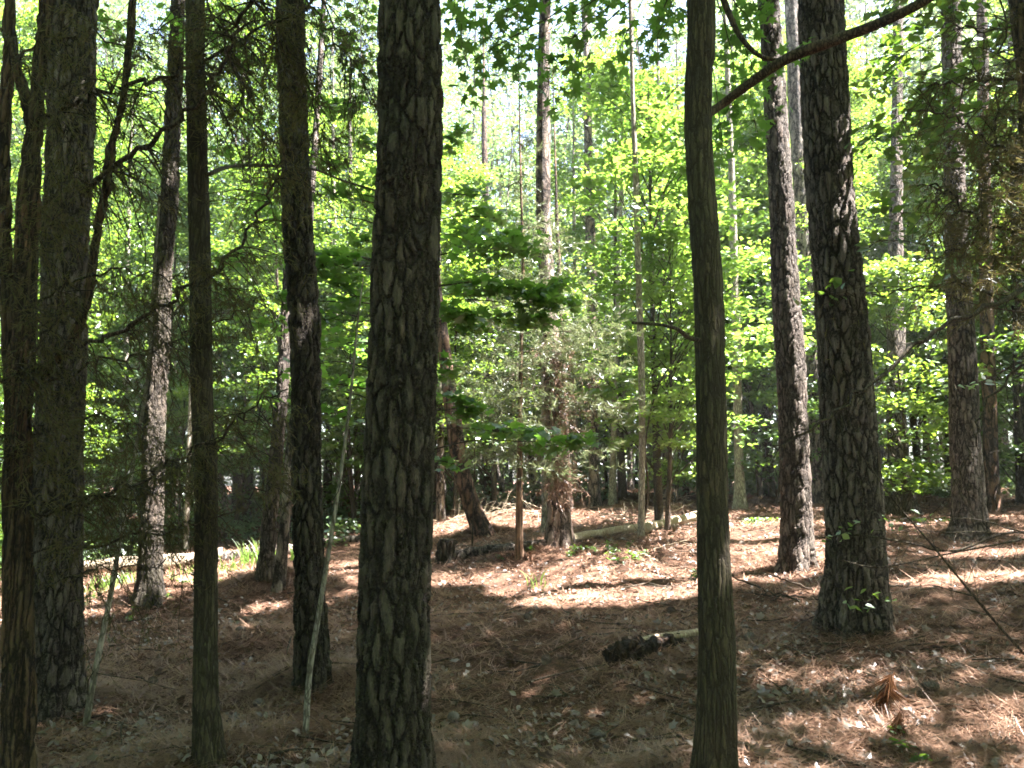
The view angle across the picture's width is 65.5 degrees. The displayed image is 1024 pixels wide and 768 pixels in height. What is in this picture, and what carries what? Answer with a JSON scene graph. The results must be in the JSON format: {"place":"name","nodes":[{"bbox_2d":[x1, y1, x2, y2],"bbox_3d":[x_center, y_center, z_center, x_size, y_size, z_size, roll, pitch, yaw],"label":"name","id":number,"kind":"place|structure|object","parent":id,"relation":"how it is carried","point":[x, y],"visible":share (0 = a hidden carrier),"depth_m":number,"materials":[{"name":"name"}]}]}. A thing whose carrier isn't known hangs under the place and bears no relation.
{"place":"outdoors","nodes":[
{"label":"outdoors","id":0,"kind":"place"},
{"bbox_2d":[0,482,1023,767],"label":"ground","id":1,"kind":"structure","parent":0,"point":[530,638],"depth_m":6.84,"materials":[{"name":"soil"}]},
{"bbox_2d":[0,354,124,524],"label":"young tree","id":2,"kind":"object","parent":1,"relation":"on","point":[118,450],"visible":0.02,"depth_m":15.95,"materials":[{"name":"green plant"}]},
{"bbox_2d":[33,0,98,729],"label":"pine tree","id":3,"kind":"object","parent":1,"relation":"on","point":[60,665],"visible":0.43,"depth_m":5.79,"materials":[{"name":"brown plant"}]},
{"bbox_2d":[0,219,136,490],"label":"young tree","id":4,"kind":"object","parent":1,"relation":"on","point":[104,354],"visible":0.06,"depth_m":16.53,"materials":[{"name":"green plant"}]},
{"bbox_2d":[0,0,156,420],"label":"young tree","id":5,"kind":"object","parent":1,"relation":"on","point":[24,20],"visible":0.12,"depth_m":17.84,"materials":[{"name":"green plant"}]},
{"bbox_2d":[11,111,153,394],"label":"young tree","id":6,"kind":"object","parent":1,"relation":"on","point":[15,174],"visible":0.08,"depth_m":24.25,"materials":[{"name":"green plant"}]},
{"bbox_2d":[0,61,188,438],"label":"young tree","id":7,"kind":"object","parent":1,"relation":"on","point":[133,237],"visible":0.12,"depth_m":22.25,"materials":[{"name":"green plant"}]},
{"bbox_2d":[83,401,140,545],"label":"young tree","id":8,"kind":"object","parent":1,"relation":"on","point":[91,528],"visible":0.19,"depth_m":16.21,"materials":[{"name":"green plant"}]},
{"bbox_2d":[83,371,140,540],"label":"young tree","id":9,"kind":"object","parent":1,"relation":"on","point":[116,387],"visible":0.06,"depth_m":18.54,"materials":[{"name":"green plant"}]},
{"bbox_2d":[119,103,132,529],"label":"hardwood tree","id":10,"kind":"object","parent":1,"relation":"on","point":[128,250],"visible":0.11,"depth_m":21.04,"materials":[{"name":"brown plant"}]},
{"bbox_2d":[81,194,185,726],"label":"sapling","id":11,"kind":"object","parent":1,"relation":"on","point":[91,687],"visible":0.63,"depth_m":5.56,"materials":[{"name":"grey plant"}]},
{"bbox_2d":[84,547,222,576],"bbox_3d":[-6.306,2.945,12.915,3.153,0.560,0.523,0,-7,-2],"label":"fallen log","id":12,"kind":"object","parent":1,"relation":"on","point":[220,550],"visible":0.09,"depth_m":12.74,"materials":[{"name":"brown wood"}]},
{"bbox_2d":[128,0,184,611],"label":"pine tree","id":13,"kind":"object","parent":1,"relation":"on","point":[167,229],"visible":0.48,"depth_m":9.49,"materials":[{"name":"brown plant"}]},
{"bbox_2d":[87,157,248,530],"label":"young tree","id":14,"kind":"object","parent":1,"relation":"on","point":[180,228],"visible":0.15,"depth_m":19.00,"materials":[{"name":"green plant"}]},
{"bbox_2d":[108,368,228,526],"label":"young tree","id":15,"kind":"object","parent":1,"relation":"on","point":[132,419],"visible":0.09,"depth_m":17.38,"materials":[{"name":"green plant"}]},
{"bbox_2d":[116,382,237,543],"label":"young tree","id":16,"kind":"object","parent":1,"relation":"on","point":[181,395],"visible":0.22,"depth_m":15.77,"materials":[{"name":"green plant"}]},
{"bbox_2d":[183,373,191,550],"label":"hardwood tree","id":17,"kind":"object","parent":1,"relation":"on","point":[187,510],"visible":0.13,"depth_m":15.07,"materials":[{"name":"grey plant"}]},
{"bbox_2d":[0,0,378,767],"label":"cedar tree","id":18,"kind":"object","parent":1,"relation":"on","point":[20,318],"visible":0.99,"depth_m":4.38,"materials":[{"name":"green plant"}]},
{"bbox_2d":[130,148,324,513],"bbox_3d":[-7.246,-1.376,21.405,5.221,10.319,5.179,2,-7,-17],"label":"young tree","id":19,"kind":"object","parent":1,"relation":"on","point":[222,225],"visible":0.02,"depth_m":21.58,"materials":[{"name":"green plant"}]},
{"bbox_2d":[98,0,378,767],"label":"oak tree","id":20,"kind":"object","parent":1,"relation":"on","point":[208,744],"visible":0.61,"depth_m":4.59,"materials":[{"name":"green plant"}]},
{"bbox_2d":[126,0,366,526],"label":"young tree","id":21,"kind":"object","parent":1,"relation":"on","point":[215,197],"visible":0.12,"depth_m":18.66,"materials":[{"name":"green plant"}]},
{"bbox_2d":[218,540,275,567],"bbox_3d":[-4.027,2.605,12.266,0.925,0.495,0.512,4,-8,-28],"label":"grass tuft","id":22,"kind":"object","parent":1,"relation":"on","point":[247,554],"visible":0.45,"depth_m":12.20,"materials":[{"name":"green plant"}]},
{"bbox_2d":[164,241,335,527],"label":"young tree","id":23,"kind":"object","parent":1,"relation":"on","point":[240,482],"visible":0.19,"depth_m":17.38,"materials":[{"name":"green plant"}]},
{"bbox_2d":[254,268,289,583],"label":"pine tree","id":24,"kind":"object","parent":1,"relation":"on","point":[267,541],"visible":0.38,"depth_m":9.67,"materials":[{"name":"brown plant"}]},
{"bbox_2d":[218,539,325,563],"bbox_3d":[-4.131,2.839,13.371,2.000,0.419,0.398,3,-8,-21],"label":"fallen log","id":25,"kind":"object","parent":1,"relation":"on","point":[226,556],"visible":0.16,"depth_m":13.18,"materials":[{"name":"beige wood"}]},
{"bbox_2d":[214,363,330,517],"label":"young tree","id":26,"kind":"object","parent":1,"relation":"on","point":[256,502],"visible":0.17,"depth_m":18.20,"materials":[{"name":"green plant"}]},
{"bbox_2d":[181,168,366,499],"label":"young tree","id":27,"kind":"object","parent":1,"relation":"on","point":[275,250],"visible":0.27,"depth_m":16.12,"materials":[{"name":"green plant"}]},
{"bbox_2d":[271,0,325,592],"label":"hardwood tree","id":28,"kind":"object","parent":1,"relation":"on","point":[280,571],"visible":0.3,"depth_m":9.31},
{"bbox_2d":[275,0,333,695],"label":"pine tree","id":29,"kind":"object","parent":1,"relation":"on","point":[307,512],"visible":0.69,"depth_m":5.86,"materials":[{"name":"brown plant"}]},
{"bbox_2d":[239,93,376,509],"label":"young tree","id":30,"kind":"object","parent":1,"relation":"on","point":[327,477],"visible":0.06,"depth_m":20.66,"materials":[{"name":"green plant"}]},
{"bbox_2d":[265,278,366,735],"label":"sapling","id":31,"kind":"object","parent":1,"relation":"on","point":[306,705],"visible":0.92,"depth_m":4.95,"materials":[{"name":"grey plant"}]},
{"bbox_2d":[262,242,372,526],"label":"young tree","id":32,"kind":"object","parent":1,"relation":"on","point":[350,462],"visible":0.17,"depth_m":16.23,"materials":[{"name":"green plant"}]},
{"bbox_2d":[331,16,341,506],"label":"hardwood tree","id":33,"kind":"object","parent":1,"relation":"on","point":[337,474],"visible":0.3,"depth_m":20.49,"materials":[{"name":"brown plant"}]},
{"bbox_2d":[322,352,366,510],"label":"young tree","id":34,"kind":"object","parent":1,"relation":"on","point":[358,452],"visible":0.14,"depth_m":17.65,"materials":[{"name":"green plant"}]},
{"bbox_2d":[348,22,359,510],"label":"hardwood tree","id":35,"kind":"object","parent":1,"relation":"on","point":[354,432],"visible":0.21,"depth_m":19.60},
{"bbox_2d":[349,0,443,767],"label":"pine tree","id":36,"kind":"object","parent":1,"relation":"on","point":[392,723],"visible":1,"depth_m":3.94,"materials":[{"name":"brown plant"}]},
{"bbox_2d":[211,93,600,472],"bbox_3d":[-1.292,-1.164,7.636,4.024,7.102,2.733,0,-7,0],"label":"maple tree","id":37,"kind":"object","parent":1,"relation":"on","point":[539,295],"visible":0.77,"depth_m":7.07,"materials":[{"name":"green plant"}]},
{"bbox_2d":[318,133,504,441],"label":"young tree","id":38,"kind":"object","parent":1,"relation":"on","point":[442,277],"visible":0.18,"depth_m":16.04,"materials":[{"name":"green plant"}]},
{"bbox_2d":[337,139,525,512],"bbox_3d":[-2.085,-1.441,19.074,4.316,9.386,4.351,5,-9,-37],"label":"young tree","id":39,"kind":"object","parent":1,"relation":"on","point":[475,179],"visible":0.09,"depth_m":19.22,"materials":[{"name":"green plant"}]},
{"bbox_2d":[435,244,445,521],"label":"hardwood tree","id":40,"kind":"object","parent":1,"relation":"on","point":[440,501],"visible":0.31,"depth_m":16.12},
{"bbox_2d":[435,538,457,563],"bbox_3d":[-0.902,2.308,10.813,0.263,0.415,0.257,-3,-8,24],"label":"stump","id":41,"kind":"object","parent":1,"relation":"on","point":[445,551],"visible":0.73,"depth_m":10.73,"materials":[{"name":"brown wood"}]},
{"bbox_2d":[437,279,496,537],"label":"pine tree","id":42,"kind":"object","parent":1,"relation":"on","point":[483,526],"visible":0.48,"depth_m":13.47,"materials":[{"name":"brown plant"}]},
{"bbox_2d":[434,209,533,514],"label":"young tree","id":43,"kind":"object","parent":1,"relation":"on","point":[456,347],"visible":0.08,"depth_m":17.16,"materials":[{"name":"green plant"}]},
{"bbox_2d":[481,25,491,503],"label":"hardwood tree","id":44,"kind":"object","parent":1,"relation":"on","point":[484,138],"visible":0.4,"depth_m":22.83,"materials":[{"name":"grey wood"}]},
{"bbox_2d":[452,539,547,558],"bbox_3d":[-0.194,2.258,10.795,1.418,0.304,0.375,-1,-7,8],"label":"fallen log","id":45,"kind":"object","parent":1,"relation":"on","point":[465,553],"visible":0.73,"depth_m":10.80,"materials":[{"name":"brown wood"}]},
{"bbox_2d":[436,229,572,510],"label":"young tree","id":46,"kind":"object","parent":1,"relation":"on","point":[493,485],"visible":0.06,"depth_m":18.21,"materials":[{"name":"green plant"}]},
{"bbox_2d":[0,0,1015,574],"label":"wood","id":47,"kind":"object","parent":1,"relation":"on","point":[500,132],"depth_m":30.17,"materials":[{"name":"green plant"}]},
{"bbox_2d":[0,488,1023,767],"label":"pine straw","id":48,"kind":"object","parent":1,"relation":"on","point":[108,686],"visible":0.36,"depth_m":5.50,"materials":[{"name":"brown plant"}]},
{"bbox_2d":[0,495,1023,767],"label":"fallen twigs","id":49,"kind":"object","parent":1,"relation":"on","point":[820,753],"visible":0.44,"depth_m":5.25,"materials":[{"name":"brown wood"}]},
{"bbox_2d":[84,516,949,767],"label":"seedlings","id":50,"kind":"object","parent":1,"relation":"on","point":[922,756],"visible":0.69,"depth_m":9.97,"materials":[{"name":"green plant"}]},
{"bbox_2d":[472,279,588,497],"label":"young tree","id":51,"kind":"object","parent":1,"relation":"on","point":[531,475],"visible":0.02,"depth_m":21.55,"materials":[{"name":"green plant"}]},
{"bbox_2d":[436,21,650,561],"bbox_3d":[0.352,-2.130,10.938,2.904,9.100,2.632,0,-7,0],"label":"cedar tree","id":52,"kind":"object","parent":1,"relation":"on","point":[517,460],"visible":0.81,"depth_m":10.57,"materials":[{"name":"green plant"}]},
{"bbox_2d":[540,336,546,533],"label":"hardwood tree","id":53,"kind":"object","parent":1,"relation":"on","point":[543,513],"visible":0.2,"depth_m":13.09,"materials":[{"name":"brown plant"}]},
{"bbox_2d":[504,0,601,548],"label":"pine tree","id":54,"kind":"object","parent":1,"relation":"on","point":[559,530],"visible":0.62,"depth_m":11.03,"materials":[{"name":"brown plant"}]},
{"bbox_2d":[552,66,573,511],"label":"hardwood tree","id":55,"kind":"object","parent":1,"relation":"on","point":[559,272],"visible":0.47,"depth_m":16.83,"materials":[{"name":"grey wood"}]},
{"bbox_2d":[572,45,578,501],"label":"hardwood tree","id":56,"kind":"object","parent":1,"relation":"on","point":[573,269],"visible":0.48,"depth_m":19.55,"materials":[{"name":"grey plant"}]},
{"bbox_2d":[528,347,626,492],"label":"young tree","id":57,"kind":"object","parent":1,"relation":"on","point":[603,443],"visible":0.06,"depth_m":19.80,"materials":[{"name":"green plant"}]},
{"bbox_2d":[581,0,602,506],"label":"pine tree","id":58,"kind":"object","parent":1,"relation":"on","point":[594,492],"visible":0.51,"depth_m":18.15,"materials":[{"name":"brown plant"}]},
{"bbox_2d":[503,25,694,500],"bbox_3d":[2.429,-2.660,19.707,5.438,11.485,5.395,2,-7,-18],"label":"young tree","id":59,"kind":"object","parent":1,"relation":"on","point":[580,228],"visible":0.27,"depth_m":19.02,"materials":[{"name":"green plant"}]},
{"bbox_2d":[567,277,650,490],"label":"young tree","id":60,"kind":"object","parent":1,"relation":"on","point":[604,453],"visible":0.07,"depth_m":21.96,"materials":[{"name":"green plant"}]},
{"bbox_2d":[607,39,623,504],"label":"hardwood tree","id":61,"kind":"object","parent":1,"relation":"on","point":[612,496],"visible":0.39,"depth_m":17.86,"materials":[{"name":"grey plant"}]},
{"bbox_2d":[574,510,696,540],"bbox_3d":[2.179,2.182,12.365,0.491,0.358,3.889,-6,-9,39],"label":"fallen log","id":62,"kind":"object","parent":1,"relation":"on","point":[650,525],"visible":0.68,"depth_m":11.67,"materials":[{"name":"brown wood"}]},
{"bbox_2d":[628,0,644,536],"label":"hardwood tree","id":63,"kind":"object","parent":1,"relation":"on","point":[641,375],"visible":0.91,"depth_m":11.66,"materials":[{"name":"grey plant"}]},
{"bbox_2d":[587,492,696,524],"bbox_3d":[2.420,2.175,13.916,2.271,0.734,1.835,3,-8,-25],"label":"dead branch","id":64,"kind":"object","parent":1,"relation":"on","point":[633,517],"visible":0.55,"depth_m":13.93,"materials":[{"name":"brown wood"}]},
{"bbox_2d":[602,629,698,666],"bbox_3d":[1.085,1.955,5.875,0.922,0.226,0.213,4,-8,-28],"label":"rotten log","id":65,"kind":"object","parent":1,"relation":"on","point":[639,645],"visible":0.86,"depth_m":5.74,"materials":[{"name":"brown wood"}]},
{"bbox_2d":[621,352,695,530],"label":"sapling","id":66,"kind":"object","parent":1,"relation":"on","point":[646,468],"visible":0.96,"depth_m":11.43,"materials":[{"name":"green plant"}]},
{"bbox_2d":[656,14,668,499],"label":"hardwood tree","id":67,"kind":"object","parent":1,"relation":"on","point":[665,454],"visible":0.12,"depth_m":18.36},
{"bbox_2d":[588,222,748,529],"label":"sapling","id":68,"kind":"object","parent":1,"relation":"on","point":[670,445],"visible":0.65,"depth_m":12.04,"materials":[{"name":"green plant"}]},
{"bbox_2d":[523,63,814,520],"bbox_3d":[2.456,-1.364,13.036,4.737,7.805,3.954,3,-8,-25],"label":"sapling","id":69,"kind":"object","parent":1,"relation":"on","point":[661,127],"visible":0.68,"depth_m":12.68,"materials":[{"name":"green plant"}]},
{"bbox_2d":[611,316,731,503],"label":"young tree","id":70,"kind":"object","parent":1,"relation":"on","point":[682,464],"visible":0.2,"depth_m":16.62,"materials":[{"name":"green plant"}]},
{"bbox_2d":[604,168,752,460],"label":"young tree","id":71,"kind":"object","parent":1,"relation":"on","point":[671,209],"visible":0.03,"depth_m":19.89,"materials":[{"name":"green plant"}]},
{"bbox_2d":[440,0,933,767],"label":"sweetgum tree","id":72,"kind":"object","parent":1,"relation":"on","point":[716,726],"visible":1,"depth_m":3.89,"materials":[{"name":"green plant"}]},
{"bbox_2d":[660,356,770,487],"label":"young tree","id":73,"kind":"object","parent":1,"relation":"on","point":[749,478],"visible":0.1,"depth_m":17.78,"materials":[{"name":"green plant"}]},
{"bbox_2d":[658,33,789,455],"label":"young tree","id":74,"kind":"object","parent":1,"relation":"on","point":[722,76],"visible":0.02,"depth_m":22.09,"materials":[{"name":"green plant"}]},
{"bbox_2d":[723,14,747,508],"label":"hardwood tree","id":75,"kind":"object","parent":1,"relation":"on","point":[739,498],"visible":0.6,"depth_m":15.26,"materials":[{"name":"grey plant"}]},
{"bbox_2d":[678,102,796,497],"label":"young tree","id":76,"kind":"object","parent":1,"relation":"on","point":[771,483],"visible":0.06,"depth_m":18.43,"materials":[{"name":"green plant"}]},
{"bbox_2d":[662,150,819,498],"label":"sapling","id":77,"kind":"object","parent":1,"relation":"on","point":[754,171],"visible":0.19,"depth_m":17.03,"materials":[{"name":"green plant"}]},
{"bbox_2d":[727,370,779,495],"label":"young tree","id":78,"kind":"object","parent":1,"relation":"on","point":[760,445],"visible":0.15,"depth_m":19.38,"materials":[{"name":"green plant"}]},
{"bbox_2d":[687,248,877,502],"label":"young tree","id":79,"kind":"object","parent":1,"relation":"on","point":[768,395],"visible":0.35,"depth_m":15.50,"materials":[{"name":"green plant"}]},
{"bbox_2d":[757,0,819,574],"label":"pine tree","id":80,"kind":"object","parent":1,"relation":"on","point":[796,550],"visible":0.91,"depth_m":8.72,"materials":[{"name":"brown plant"}]},
{"bbox_2d":[676,560,903,605],"bbox_3d":[2.472,1.791,7.283,2.033,0.666,0.908,-6,-9,41],"label":"dead branch","id":81,"kind":"object","parent":1,"relation":"on","point":[786,595],"visible":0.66,"depth_m":7.24,"materials":[{"name":"brown wood"}]},
{"bbox_2d":[784,0,823,503],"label":"pine tree","id":82,"kind":"object","parent":1,"relation":"on","point":[796,141],"visible":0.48,"depth_m":16.75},
{"bbox_2d":[722,12,911,367],"bbox_3d":[8.097,-3.197,21.418,5.421,12.716,5.646,1,-7,-6],"label":"young tree","id":83,"kind":"object","parent":1,"relation":"on","point":[853,114],"visible":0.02,"depth_m":20.89,"materials":[{"name":"green plant"}]},
{"bbox_2d":[713,56,933,368],"bbox_3d":[6.614,-2.479,17.770,4.435,10.382,4.619,6,-9,-38],"label":"young tree","id":84,"kind":"object","parent":1,"relation":"on","point":[862,183],"visible":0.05,"depth_m":17.35,"materials":[{"name":"green plant"}]},
{"bbox_2d":[742,34,939,373],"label":"young tree","id":85,"kind":"object","parent":1,"relation":"on","point":[874,109],"visible":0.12,"depth_m":18.75,"materials":[{"name":"green plant"}]},
{"bbox_2d":[797,0,895,641],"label":"pine tree","id":86,"kind":"object","parent":1,"relation":"on","point":[828,171],"visible":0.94,"depth_m":6.15,"materials":[{"name":"brown plant"}]},
{"bbox_2d":[737,0,1023,558],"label":"cedar tree","id":87,"kind":"object","parent":1,"relation":"on","point":[1006,145],"visible":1,"depth_m":4.86,"materials":[{"name":"green plant"}]},
{"bbox_2d":[866,672,913,719],"bbox_3d":[2.064,1.757,4.423,0.272,0.309,0.246,4,-8,-31],"label":"dead sprig","id":88,"kind":"object","parent":1,"relation":"on","point":[882,698],"visible":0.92,"depth_m":4.41,"materials":[{"name":"brown plant"}]},
{"bbox_2d":[810,251,991,519],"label":"young tree","id":89,"kind":"object","parent":1,"relation":"on","point":[884,267],"visible":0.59,"depth_m":13.16,"materials":[{"name":"green plant"}]},
{"bbox_2d":[883,0,922,515],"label":"pine tree","id":90,"kind":"object","parent":1,"relation":"on","point":[895,248],"visible":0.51,"depth_m":14.61,"materials":[{"name":"brown plant"}]},
{"bbox_2d":[793,0,1023,389],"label":"holly tree","id":91,"kind":"object","parent":1,"relation":"on","point":[890,40],"visible":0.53,"depth_m":6.20,"materials":[{"name":"green plant"}]},
{"bbox_2d":[793,455,1023,621],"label":"sapling","id":92,"kind":"object","parent":1,"relation":"on","point":[845,535],"visible":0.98,"depth_m":4.82,"materials":[{"name":"brown plant"}]},
{"bbox_2d":[817,536,1023,619],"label":"fallen branch","id":93,"kind":"object","parent":1,"relation":"on","point":[982,547],"visible":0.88,"depth_m":5.01,"materials":[{"name":"brown wood"}]},
{"bbox_2d":[840,436,1023,654],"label":"sapling","id":94,"kind":"object","parent":1,"relation":"on","point":[974,596],"visible":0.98,"depth_m":4.65,"materials":[{"name":"green plant"}]},
{"bbox_2d":[855,121,1010,482],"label":"young tree","id":95,"kind":"object","parent":1,"relation":"on","point":[912,420],"visible":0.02,"depth_m":21.93,"materials":[{"name":"green plant"}]},
{"bbox_2d":[857,119,1012,496],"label":"young tree","id":96,"kind":"object","parent":1,"relation":"on","point":[947,460],"visible":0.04,"depth_m":18.72,"materials":[{"name":"green plant"}]},
{"bbox_2d":[866,86,1023,451],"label":"young tree","id":97,"kind":"object","parent":1,"relation":"on","point":[927,180],"visible":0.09,"depth_m":17.81,"materials":[{"name":"green plant"}]},
{"bbox_2d":[885,0,1023,390],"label":"young tree","id":98,"kind":"object","parent":1,"relation":"on","point":[995,61],"visible":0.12,"depth_m":16.84,"materials":[{"name":"green plant"}]},
{"bbox_2d":[941,0,993,542],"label":"pine tree","id":99,"kind":"object","parent":1,"relation":"on","point":[962,353],"visible":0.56,"depth_m":10.43,"materials":[{"name":"brown plant"}]},
{"bbox_2d":[919,234,1023,492],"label":"young tree","id":100,"kind":"object","parent":1,"relation":"on","point":[1008,457],"visible":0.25,"depth_m":14.73,"materials":[{"name":"green plant"}]},
{"bbox_2d":[976,0,1002,512],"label":"pine tree","id":101,"kind":"object","parent":1,"relation":"on","point":[993,491],"visible":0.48,"depth_m":14.01,"materials":[{"name":"brown plant"}]},
{"bbox_2d":[979,328,1015,486],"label":"young tree","id":102,"kind":"object","parent":1,"relation":"on","point":[1010,438],"visible":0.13,"depth_m":17.69,"materials":[{"name":"green plant"}]},
{"bbox_2d":[1007,0,1023,505],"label":"pine tree","id":103,"kind":"object","parent":1,"relation":"on","point":[1019,495],"visible":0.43,"depth_m":15.07,"materials":[{"name":"brown plant"}]},
{"bbox_2d":[16,0,1012,485],"label":"sky","id":104,"kind":"structure","parent":0,"point":[613,22],"materials":[{"name":"white"}]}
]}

